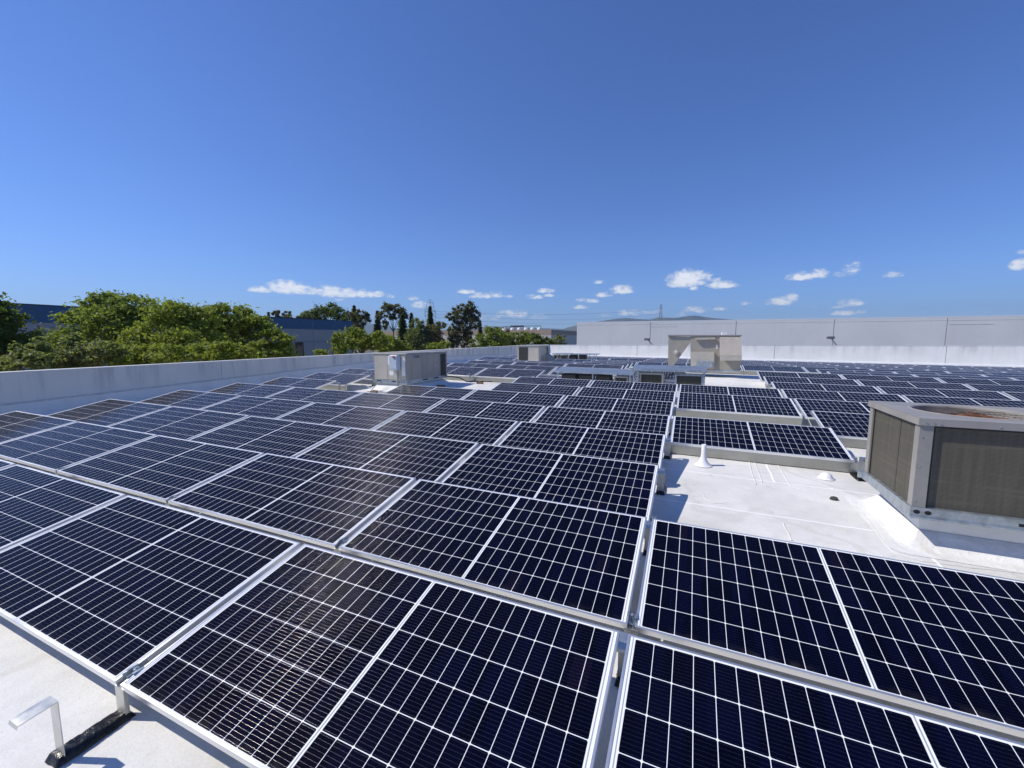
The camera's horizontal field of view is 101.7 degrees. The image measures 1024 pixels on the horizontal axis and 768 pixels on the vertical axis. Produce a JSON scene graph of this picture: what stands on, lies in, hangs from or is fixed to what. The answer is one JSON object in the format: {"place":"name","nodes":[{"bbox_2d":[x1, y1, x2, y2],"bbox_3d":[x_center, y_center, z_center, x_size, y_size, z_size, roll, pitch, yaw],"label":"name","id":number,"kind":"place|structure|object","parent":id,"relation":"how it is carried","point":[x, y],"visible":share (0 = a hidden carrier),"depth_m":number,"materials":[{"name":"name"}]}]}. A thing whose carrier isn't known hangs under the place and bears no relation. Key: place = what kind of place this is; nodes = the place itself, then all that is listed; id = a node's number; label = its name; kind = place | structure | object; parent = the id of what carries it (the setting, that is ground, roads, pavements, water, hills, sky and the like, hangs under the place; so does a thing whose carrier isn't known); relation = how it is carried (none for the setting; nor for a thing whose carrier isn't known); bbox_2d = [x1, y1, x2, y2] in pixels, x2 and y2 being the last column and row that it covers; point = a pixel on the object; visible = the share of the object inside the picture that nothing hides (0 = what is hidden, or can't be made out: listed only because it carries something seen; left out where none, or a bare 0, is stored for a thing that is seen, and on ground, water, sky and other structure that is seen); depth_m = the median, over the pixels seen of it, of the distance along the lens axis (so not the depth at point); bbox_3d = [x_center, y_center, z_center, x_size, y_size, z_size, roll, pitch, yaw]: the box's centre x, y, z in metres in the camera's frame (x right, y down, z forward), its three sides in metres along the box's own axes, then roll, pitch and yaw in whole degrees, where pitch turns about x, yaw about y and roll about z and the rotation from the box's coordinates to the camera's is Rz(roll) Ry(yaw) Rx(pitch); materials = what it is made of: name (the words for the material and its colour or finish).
{"place":"outdoors","nodes":[
{"label":"outdoors","id":0,"kind":"place"},
{"bbox_2d":[1,303,352,371],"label":"office building","id":1,"kind":"structure","parent":0,"point":[314,334],"depth_m":70.72,"materials":[{"name":"blue paint"}]},
{"bbox_2d":[353,344,376,353],"bbox_3d":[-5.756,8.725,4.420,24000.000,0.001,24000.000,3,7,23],"label":"ground","id":2,"kind":"structure","parent":0,"point":[369,351],"depth_m":302.51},
{"bbox_2d":[0,292,59,371],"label":"broadleaf tree","id":3,"kind":"object","parent":2,"relation":"on","point":[9,327],"visible":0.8,"depth_m":24.08,"materials":[{"name":"green plant"}]},
{"bbox_2d":[0,336,72,371],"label":"shrub","id":4,"kind":"object","parent":2,"relation":"on","point":[35,355],"visible":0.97,"depth_m":18.47,"materials":[{"name":"green plant"}]},
{"bbox_2d":[48,331,130,368],"bbox_3d":[-20.322,2.219,20.199,3.611,9.542,2.644,0,6,4],"label":"shrub","id":5,"kind":"object","parent":2,"relation":"on","point":[76,345],"visible":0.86,"depth_m":19.54,"materials":[{"name":"green plant"}]},
{"bbox_2d":[41,288,166,355],"bbox_3d":[-29.367,-0.475,29.980,8.733,12.790,6.476,3,7,23],"label":"broadleaf tree","id":6,"kind":"object","parent":2,"relation":"on","point":[102,313],"visible":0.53,"depth_m":28.90,"materials":[{"name":"green plant"}]},
{"bbox_2d":[102,340,196,365],"bbox_3d":[-18.361,2.325,21.251,4.669,9.104,2.943,3,7,23],"label":"shrub","id":7,"kind":"object","parent":2,"relation":"on","point":[139,355],"visible":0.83,"depth_m":20.66,"materials":[{"name":"green plant"}]},
{"bbox_2d":[96,297,239,361],"bbox_3d":[-22.048,0.358,26.804,8.180,11.819,7.333,3,7,23],"label":"broadleaf tree","id":8,"kind":"object","parent":2,"relation":"on","point":[184,325],"visible":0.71,"depth_m":26.23,"materials":[{"name":"green plant"}]},
{"bbox_2d":[173,339,266,361],"bbox_3d":[-15.412,2.171,22.539,4.583,9.134,3.014,-1,6,-11],"label":"shrub","id":9,"kind":"object","parent":2,"relation":"on","point":[215,350],"visible":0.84,"depth_m":21.61,"materials":[{"name":"green plant"}]},
{"bbox_2d":[195,300,305,358],"bbox_3d":[-20.143,-0.284,31.347,8.516,12.116,5.674,3,7,23],"label":"broadleaf tree","id":10,"kind":"object","parent":2,"relation":"on","point":[244,322],"visible":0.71,"depth_m":30.53,"materials":[{"name":"green plant"}]},
{"bbox_2d":[0,345,519,415],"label":"parapet wall","id":11,"kind":"structure","parent":2,"relation":"on","point":[45,392],"depth_m":10.12,"materials":[{"name":"paint"}]},
{"bbox_2d":[308,302,350,320],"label":"broadleaf tree","id":12,"kind":"object","parent":2,"relation":"on","point":[328,312],"visible":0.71,"depth_m":114.22,"materials":[{"name":"green plant"}]},
{"bbox_2d":[327,325,391,353],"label":"broadleaf tree","id":13,"kind":"object","parent":2,"relation":"on","point":[359,340],"visible":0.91,"depth_m":47.44,"materials":[{"name":"green plant"}]},
{"bbox_2d":[376,301,408,335],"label":"eucalyptus","id":14,"kind":"object","parent":2,"relation":"on","point":[391,307],"visible":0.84,"depth_m":95.82,"materials":[{"name":"green plant"}]},
{"bbox_2d":[403,317,433,350],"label":"broadleaf tree","id":15,"kind":"object","parent":2,"relation":"on","point":[416,334],"visible":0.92,"depth_m":87.05,"materials":[{"name":"green plant"}]},
{"bbox_2d":[417,321,447,349],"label":"broadleaf tree","id":16,"kind":"object","parent":2,"relation":"on","point":[435,331],"visible":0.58,"depth_m":88.93,"materials":[{"name":"green plant"}]},
{"bbox_2d":[444,299,480,348],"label":"eucalyptus","id":17,"kind":"object","parent":2,"relation":"on","point":[454,338],"visible":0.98,"depth_m":91.58,"materials":[{"name":"green plant"}]},
{"bbox_2d":[377,330,576,350],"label":"industrial building","id":18,"kind":"structure","parent":2,"relation":"on","point":[571,337],"depth_m":159.03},
{"bbox_2d":[469,324,512,347],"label":"broadleaf tree","id":19,"kind":"object","parent":2,"relation":"on","point":[494,337],"visible":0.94,"depth_m":73.14,"materials":[{"name":"green plant"}]},
{"bbox_2d":[550,345,1023,366],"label":"parapet wall","id":20,"kind":"structure","parent":2,"relation":"on","point":[989,355],"depth_m":24.73,"materials":[{"name":"white paint"}]},
{"bbox_2d":[0,362,1023,767],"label":"roof","id":21,"kind":"structure","parent":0,"point":[776,502],"depth_m":2.88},
{"bbox_2d":[0,411,76,442],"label":"solar panel","id":22,"kind":"object","parent":21,"relation":"on","point":[16,424],"visible":0.86,"depth_m":6.55,"materials":[{"name":"glass"}]},
{"bbox_2d":[29,466,68,475],"bbox_3d":[-5.296,1.048,4.719,0.099,0.278,0.449,3,7,23],"label":"panel foot","id":23,"kind":"object","parent":21,"relation":"on","point":[56,473],"visible":0.23,"depth_m":4.84},
{"bbox_2d":[0,421,156,472],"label":"solar panel","id":24,"kind":"object","parent":23,"relation":"on","point":[55,449],"visible":0.88,"depth_m":5.59,"materials":[{"name":"glass"}]},
{"bbox_2d":[8,659,147,767],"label":"panel foot","id":25,"kind":"object","parent":21,"relation":"on","point":[61,754],"visible":0.9,"depth_m":1.80},
{"bbox_2d":[0,495,300,685],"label":"solar panel","id":26,"kind":"object","parent":25,"relation":"on","point":[112,592],"visible":0.97,"depth_m":2.64,"materials":[{"name":"glass"}]},
{"bbox_2d":[120,544,619,767],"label":"solar panel","id":27,"kind":"object","parent":25,"relation":"on","point":[306,656],"visible":1,"depth_m":1.89,"materials":[{"name":"glass"}]},
{"bbox_2d":[46,399,171,425],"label":"solar panel","id":28,"kind":"object","parent":21,"relation":"on","point":[108,412],"visible":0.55,"depth_m":7.69,"materials":[{"name":"glass"}]},
{"bbox_2d":[137,494,179,506],"bbox_3d":[-3.326,1.159,3.882,0.099,0.278,0.449,3,7,23],"label":"panel foot","id":29,"kind":"object","parent":21,"relation":"on","point":[170,498],"visible":0.17,"depth_m":3.99},
{"bbox_2d":[57,435,263,502],"bbox_3d":[-4.071,0.919,4.844,2.104,0.035,1.038,3,18,23],"label":"solar panel","id":30,"kind":"object","parent":29,"relation":"on","point":[160,468],"visible":0.91,"depth_m":4.74,"materials":[{"name":"glass"}]},
{"bbox_2d":[139,390,240,408],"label":"solar panel","id":31,"kind":"object","parent":21,"relation":"on","point":[191,399],"visible":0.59,"depth_m":8.93,"materials":[{"name":"glass"}]},
{"bbox_2d":[207,383,293,397],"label":"solar panel","id":32,"kind":"object","parent":21,"relation":"on","point":[255,390],"visible":0.58,"depth_m":10.17,"materials":[{"name":"glass"}]},
{"bbox_2d":[334,536,348,553],"bbox_3d":[-1.355,1.269,3.046,0.099,0.278,0.449,3,7,23],"label":"panel foot","id":33,"kind":"object","parent":21,"relation":"on","point":[341,542],"visible":0.22,"depth_m":3.17},
{"bbox_2d":[168,453,415,548],"bbox_3d":[-2.100,1.027,4.006,2.104,0.036,1.038,3,18,23],"label":"solar panel","id":34,"kind":"object","parent":33,"relation":"on","point":[328,505],"visible":0.98,"depth_m":3.88,"materials":[{"name":"glass"}]},
{"bbox_2d":[335,382,348,390],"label":"panel foot","id":35,"kind":"object","parent":21,"relation":"on","point":[345,387],"visible":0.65,"depth_m":11.52},
{"bbox_2d":[261,377,335,388],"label":"solar panel","id":36,"kind":"object","parent":35,"relation":"on","point":[301,382],"visible":0.63,"depth_m":11.38,"materials":[{"name":"glass"}]},
{"bbox_2d":[303,372,369,385],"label":"solar panel","id":37,"kind":"object","parent":35,"relation":"on","point":[342,379],"visible":0.8,"depth_m":12.52,"materials":[{"name":"glass"}]},
{"bbox_2d":[366,351,450,391],"bbox_3d":[-2.964,-0.410,12.395,1.438,1.085,2.375,3,7,23],"label":"air conditioner","id":38,"kind":"object","parent":21,"relation":"on","point":[392,370],"visible":0.98,"depth_m":11.62,"materials":[{"name":"metal"}]},
{"bbox_2d":[383,385,475,399],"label":"solar panel","id":39,"kind":"object","parent":21,"relation":"on","point":[438,392],"visible":0.62,"depth_m":9.71,"materials":[{"name":"glass"}]},
{"bbox_2d":[474,377,515,382],"bbox_3d":[-0.265,-0.109,13.243,2.104,0.134,0.071,3,7,23],"label":"wind deflector","id":40,"kind":"object","parent":21,"relation":"on","point":[494,379],"visible":0.46,"depth_m":13.34,"materials":[{"name":"metal"}]},
{"bbox_2d":[474,368,544,378],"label":"solar panel","id":41,"kind":"object","parent":40,"relation":"on","point":[503,373],"visible":0.85,"depth_m":13.62,"materials":[{"name":"glass"}]},
{"bbox_2d":[462,389,565,412],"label":"solar panel","id":42,"kind":"object","parent":21,"relation":"on","point":[542,399],"visible":0.66,"depth_m":8.87,"materials":[{"name":"glass"}]},
{"bbox_2d":[491,382,580,401],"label":"solar panel","id":43,"kind":"object","parent":21,"relation":"on","point":[542,388],"visible":0.65,"depth_m":10.10,"materials":[{"name":"glass"}]},
{"bbox_2d":[518,345,556,361],"bbox_3d":[1.267,-1.407,20.594,1.522,1.054,1.640,3,7,23],"label":"air conditioner","id":44,"kind":"object","parent":21,"relation":"on","point":[534,352],"visible":0.85,"depth_m":20.02,"materials":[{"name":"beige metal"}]},
{"bbox_2d":[512,376,591,389],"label":"solar panel","id":45,"kind":"object","parent":21,"relation":"on","point":[581,383],"visible":0.64,"depth_m":11.32,"materials":[{"name":"glass"}]},
{"bbox_2d":[554,367,634,381],"bbox_3d":[2.519,-0.215,12.678,2.341,0.498,0.720,3,7,23],"label":"equipment canopy","id":46,"kind":"object","parent":21,"relation":"on","point":[596,371],"visible":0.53,"depth_m":12.53,"materials":[{"name":"metal"}]},
{"bbox_2d":[575,387,675,409],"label":"solar panel","id":47,"kind":"object","parent":21,"relation":"on","point":[668,396],"visible":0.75,"depth_m":9.26,"materials":[{"name":"glass"}]},
{"bbox_2d":[614,608,638,686],"bbox_3d":[0.616,1.380,2.209,0.099,0.278,0.449,3,7,23],"label":"panel foot","id":48,"kind":"object","parent":21,"relation":"on","point":[629,629],"visible":0.52,"depth_m":2.12},
{"bbox_2d":[339,479,646,628],"bbox_3d":[-0.129,1.139,3.170,2.104,0.035,1.038,3,18,23],"label":"solar panel","id":49,"kind":"object","parent":48,"relation":"on","point":[580,561],"visible":1,"depth_m":3.02,"materials":[{"name":"glass"}]},
{"bbox_2d":[605,634,1023,767],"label":"solar panel","id":50,"kind":"object","parent":48,"relation":"on","point":[676,707],"visible":1,"depth_m":1.57,"materials":[{"name":"glass"}]},
{"bbox_2d":[635,518,1023,737],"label":"solar panel","id":51,"kind":"object","parent":48,"relation":"on","point":[945,642],"visible":1,"depth_m":2.26,"materials":[{"name":"glass"}]},
{"bbox_2d":[589,380,677,398],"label":"solar panel","id":52,"kind":"object","parent":21,"relation":"on","point":[636,385],"visible":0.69,"depth_m":10.49,"materials":[{"name":"glass"}]},
{"bbox_2d":[642,515,656,555],"bbox_3d":[1.132,1.209,3.403,0.099,0.278,0.449,3,7,23],"label":"panel foot","id":53,"kind":"object","parent":21,"relation":"on","point":[647,528],"visible":0.42,"depth_m":3.31},
{"bbox_2d":[441,444,658,520],"bbox_3d":[0.387,0.969,4.364,2.104,0.035,1.038,3,18,23],"label":"solar panel","id":54,"kind":"object","parent":53,"relation":"on","point":[625,487],"visible":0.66,"depth_m":4.31,"materials":[{"name":"glass"}]},
{"bbox_2d":[656,468,665,494],"bbox_3d":[1.649,1.038,4.597,0.099,0.278,0.449,3,7,23],"label":"panel foot","id":55,"kind":"object","parent":21,"relation":"on","point":[661,488],"visible":1,"depth_m":4.50},
{"bbox_2d":[497,421,665,467],"bbox_3d":[0.903,0.796,5.558,2.104,0.035,1.038,3,18,23],"label":"solar panel","id":56,"kind":"object","parent":55,"relation":"on","point":[640,447],"visible":0.62,"depth_m":5.56,"materials":[{"name":"glass"}]},
{"bbox_2d":[663,438,670,458],"bbox_3d":[2.165,0.867,5.792,0.099,0.278,0.449,3,7,23],"label":"panel foot","id":57,"kind":"object","parent":21,"relation":"on","point":[667,452],"visible":0.98,"depth_m":5.69},
{"bbox_2d":[534,406,670,437],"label":"solar panel","id":58,"kind":"object","parent":57,"relation":"on","point":[634,422],"visible":0.62,"depth_m":6.82,"materials":[{"name":"glass"}]},
{"bbox_2d":[632,365,706,384],"bbox_3d":[4.462,-0.187,11.883,1.957,0.655,0.750,3,7,23],"label":"equipment canopy","id":59,"kind":"object","parent":21,"relation":"on","point":[673,368],"visible":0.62,"depth_m":11.72,"materials":[{"name":"metal"}]},
{"bbox_2d":[668,418,672,434],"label":"panel foot","id":60,"kind":"object","parent":21,"relation":"on","point":[670,425],"visible":0.41,"depth_m":6.89},
{"bbox_2d":[557,395,673,417],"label":"solar panel","id":61,"kind":"object","parent":60,"relation":"on","point":[625,405],"visible":0.64,"depth_m":8.04,"materials":[{"name":"glass"}]},
{"bbox_2d":[668,332,741,371],"bbox_3d":[7.024,-1.168,15.334,2.410,1.485,1.830,3,7,23],"label":"air conditioner","id":62,"kind":"object","parent":21,"relation":"on","point":[722,352],"visible":0.88,"depth_m":14.76,"materials":[{"name":"beige metal"}]},
{"bbox_2d":[679,384,783,397],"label":"solar panel","id":63,"kind":"object","parent":21,"relation":"on","point":[746,391],"visible":0.63,"depth_m":9.64,"materials":[{"name":"glass"}]},
{"bbox_2d":[676,410,801,424],"bbox_3d":[4.235,0.629,7.893,2.104,0.134,0.071,3,7,23],"label":"wind deflector","id":64,"kind":"object","parent":21,"relation":"on","point":[752,418],"visible":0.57,"depth_m":7.85,"materials":[{"name":"metal"}]},
{"bbox_2d":[676,392,802,418],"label":"solar panel","id":65,"kind":"object","parent":64,"relation":"on","point":[754,405],"visible":1,"depth_m":8.21,"materials":[{"name":"glass"}]},
{"bbox_2d":[744,371,757,374],"bbox_3d":[10.180,-0.395,16.143,2.104,0.134,0.071,3,7,23],"label":"wind deflector","id":66,"kind":"object","parent":21,"relation":"on","point":[751,372],"visible":0.36,"depth_m":16.45,"materials":[{"name":"metal"}]},
{"bbox_2d":[742,365,807,372],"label":"solar panel","id":67,"kind":"object","parent":66,"relation":"on","point":[773,368],"visible":0.93,"depth_m":16.50,"materials":[{"name":"glass"}]},
{"bbox_2d":[671,445,851,471],"bbox_3d":[3.203,0.970,5.505,2.104,0.134,0.071,3,7,23],"label":"wind deflector","id":68,"kind":"object","parent":21,"relation":"on","point":[782,460],"visible":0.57,"depth_m":5.44,"materials":[{"name":"metal"}]},
{"bbox_2d":[793,398,869,418],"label":"solar panel","id":69,"kind":"object","parent":21,"relation":"on","point":[805,406],"visible":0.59,"depth_m":7.79,"materials":[{"name":"glass"}]},
{"bbox_2d":[850,457,865,480],"bbox_3d":[4.127,0.977,4.960,0.099,0.278,0.449,3,7,23],"label":"panel foot","id":70,"kind":"object","parent":21,"relation":"on","point":[857,466],"visible":0.69,"depth_m":4.93},
{"bbox_2d":[670,416,854,462],"bbox_3d":[3.390,0.738,5.916,2.104,0.035,1.038,3,18,23],"label":"solar panel","id":71,"kind":"object","parent":70,"relation":"on","point":[814,442],"visible":0.93,"depth_m":5.81,"materials":[{"name":"glass"}]},
{"bbox_2d":[840,374,942,382],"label":"solar panel","id":72,"kind":"object","parent":21,"relation":"on","point":[892,378],"visible":0.52,"depth_m":11.62,"materials":[{"name":"glass"}]},
{"bbox_2d":[856,380,973,389],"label":"solar panel","id":73,"kind":"object","parent":21,"relation":"on","point":[932,385],"visible":0.55,"depth_m":10.41,"materials":[{"name":"glass"}]},
{"bbox_2d":[844,400,1023,571],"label":"air conditioner","id":74,"kind":"object","parent":21,"relation":"on","point":[946,481],"visible":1,"depth_m":3.31,"materials":[{"name":"metal"}]},
{"bbox_2d":[876,386,1014,399],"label":"solar panel","id":75,"kind":"object","parent":21,"relation":"on","point":[900,391],"visible":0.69,"depth_m":9.19,"materials":[{"name":"glass"}]},
{"bbox_2d":[901,395,1023,407],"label":"solar panel","id":76,"kind":"object","parent":21,"relation":"on","point":[962,401],"visible":0.45,"depth_m":8.14,"materials":[{"name":"glass"}]},
{"bbox_2d":[936,377,1023,385],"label":"solar panel","id":77,"kind":"object","parent":21,"relation":"on","point":[984,381],"visible":0.52,"depth_m":10.88,"materials":[{"name":"glass"}]},
{"bbox_2d":[964,384,1023,391],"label":"solar panel","id":78,"kind":"object","parent":21,"relation":"on","point":[998,388],"visible":0.53,"depth_m":9.82,"materials":[{"name":"glass"}]},
{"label":"panel foot","id":79,"kind":"object","parent":21,"relation":"on","visible":0},
{"bbox_2d":[0,464,125,550],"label":"solar panel","id":80,"kind":"object","parent":79,"relation":"on","point":[34,502],"visible":0.84,"depth_m":3.66,"materials":[{"name":"glass"}]},
{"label":"panel foot","id":81,"kind":"object","parent":21,"relation":"on","visible":0},
{"bbox_2d":[108,406,248,438],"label":"solar panel","id":82,"kind":"object","parent":81,"relation":"on","point":[180,422],"visible":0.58,"depth_m":6.84,"materials":[{"name":"glass"}]},
{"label":"panel foot","id":83,"kind":"object","parent":21,"relation":"on","visible":0},
{"bbox_2d":[189,416,347,456],"bbox_3d":[-3.554,0.748,6.038,2.104,0.035,1.038,3,18,23],"label":"solar panel","id":84,"kind":"object","parent":83,"relation":"on","point":[288,438],"visible":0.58,"depth_m":6.00,"materials":[{"name":"glass"}]},
{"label":"panel foot","id":85,"kind":"object","parent":21,"relation":"on","visible":0},
{"bbox_2d":[294,428,478,480],"bbox_3d":[-1.584,0.856,5.200,2.104,0.036,1.038,3,18,23],"label":"solar panel","id":86,"kind":"object","parent":85,"relation":"on","point":[424,458],"visible":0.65,"depth_m":5.15,"materials":[{"name":"glass"}]},
{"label":"panel foot","id":87,"kind":"object","parent":21,"relation":"on","visible":0},
{"bbox_2d":[200,395,314,418],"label":"solar panel","id":88,"kind":"object","parent":87,"relation":"on","point":[274,408],"visible":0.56,"depth_m":8.09,"materials":[{"name":"glass"}]},
{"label":"panel foot","id":89,"kind":"object","parent":21,"relation":"on","visible":0},
{"bbox_2d":[277,402,404,429],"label":"solar panel","id":90,"kind":"object","parent":89,"relation":"on","point":[359,417],"visible":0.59,"depth_m":7.25,"materials":[{"name":"glass"}]},
{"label":"panel foot","id":91,"kind":"object","parent":21,"relation":"on","visible":0},
{"bbox_2d":[374,411,518,448],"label":"solar panel","id":92,"kind":"object","parent":91,"relation":"on","point":[480,431],"visible":0.66,"depth_m":6.41,"materials":[{"name":"glass"}]},
{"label":"panel foot","id":93,"kind":"object","parent":21,"relation":"on","visible":0},
{"bbox_2d":[266,387,362,403],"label":"solar panel","id":94,"kind":"object","parent":93,"relation":"on","point":[319,395],"visible":0.56,"depth_m":9.33,"materials":[{"name":"glass"}]},
{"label":"panel foot","id":95,"kind":"object","parent":21,"relation":"on","visible":0},
{"bbox_2d":[339,392,444,411],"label":"solar panel","id":96,"kind":"object","parent":95,"relation":"on","point":[399,402],"visible":0.64,"depth_m":8.49,"materials":[{"name":"glass"}]},
{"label":"panel foot","id":97,"kind":"object","parent":21,"relation":"on","visible":0},
{"bbox_2d":[426,399,545,428],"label":"solar panel","id":98,"kind":"object","parent":97,"relation":"on","point":[519,413],"visible":0.62,"depth_m":7.64,"materials":[{"name":"glass"}]},
{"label":"panel foot","id":99,"kind":"object","parent":21,"relation":"on","visible":0},
{"bbox_2d":[771,382,882,393],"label":"solar panel","id":100,"kind":"object","parent":99,"relation":"on","point":[826,387],"visible":0.57,"depth_m":10.04,"materials":[{"name":"glass"}]},
{"bbox_2d":[781,389,907,405],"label":"solar panel","id":101,"kind":"object","parent":99,"relation":"on","point":[792,394],"visible":0.56,"depth_m":8.84,"materials":[{"name":"glass"}]},
{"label":"panel foot","id":102,"kind":"object","parent":21,"relation":"on","visible":0},
{"bbox_2d":[763,376,860,387],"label":"solar panel","id":103,"kind":"object","parent":102,"relation":"on","point":[768,379],"visible":0.57,"depth_m":11.24,"materials":[{"name":"glass"}]},
{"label":"panel foot","id":104,"kind":"object","parent":21,"relation":"on","visible":0},
{"bbox_2d":[757,371,842,381],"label":"solar panel","id":105,"kind":"object","parent":104,"relation":"on","point":[761,374],"visible":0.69,"depth_m":12.44,"materials":[{"name":"glass"}]},
{"bbox_2d":[0,0,1023,329],"label":"sky","id":106,"kind":"structure","parent":0,"point":[577,160],"materials":[{"name":"blue"}]},
{"bbox_2d":[562,316,733,330],"bbox_3d":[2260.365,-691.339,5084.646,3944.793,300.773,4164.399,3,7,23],"label":"hill","id":107,"kind":"structure","parent":0,"point":[573,328],"depth_m":5079.06,"materials":[{"name":"grey"}]},
{"bbox_2d":[577,315,1023,344],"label":"warehouse","id":108,"kind":"structure","parent":0,"point":[975,330],"depth_m":45.60,"materials":[{"name":"grey concrete"}]},
{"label":"panel foot","id":109,"kind":"object","parent":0,"visible":0},
{"bbox_2d":[810,410,869,439],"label":"solar panel","id":110,"kind":"object","parent":109,"relation":"on","point":[848,425],"visible":0.23,"depth_m":6.57,"materials":[{"name":"glass"}]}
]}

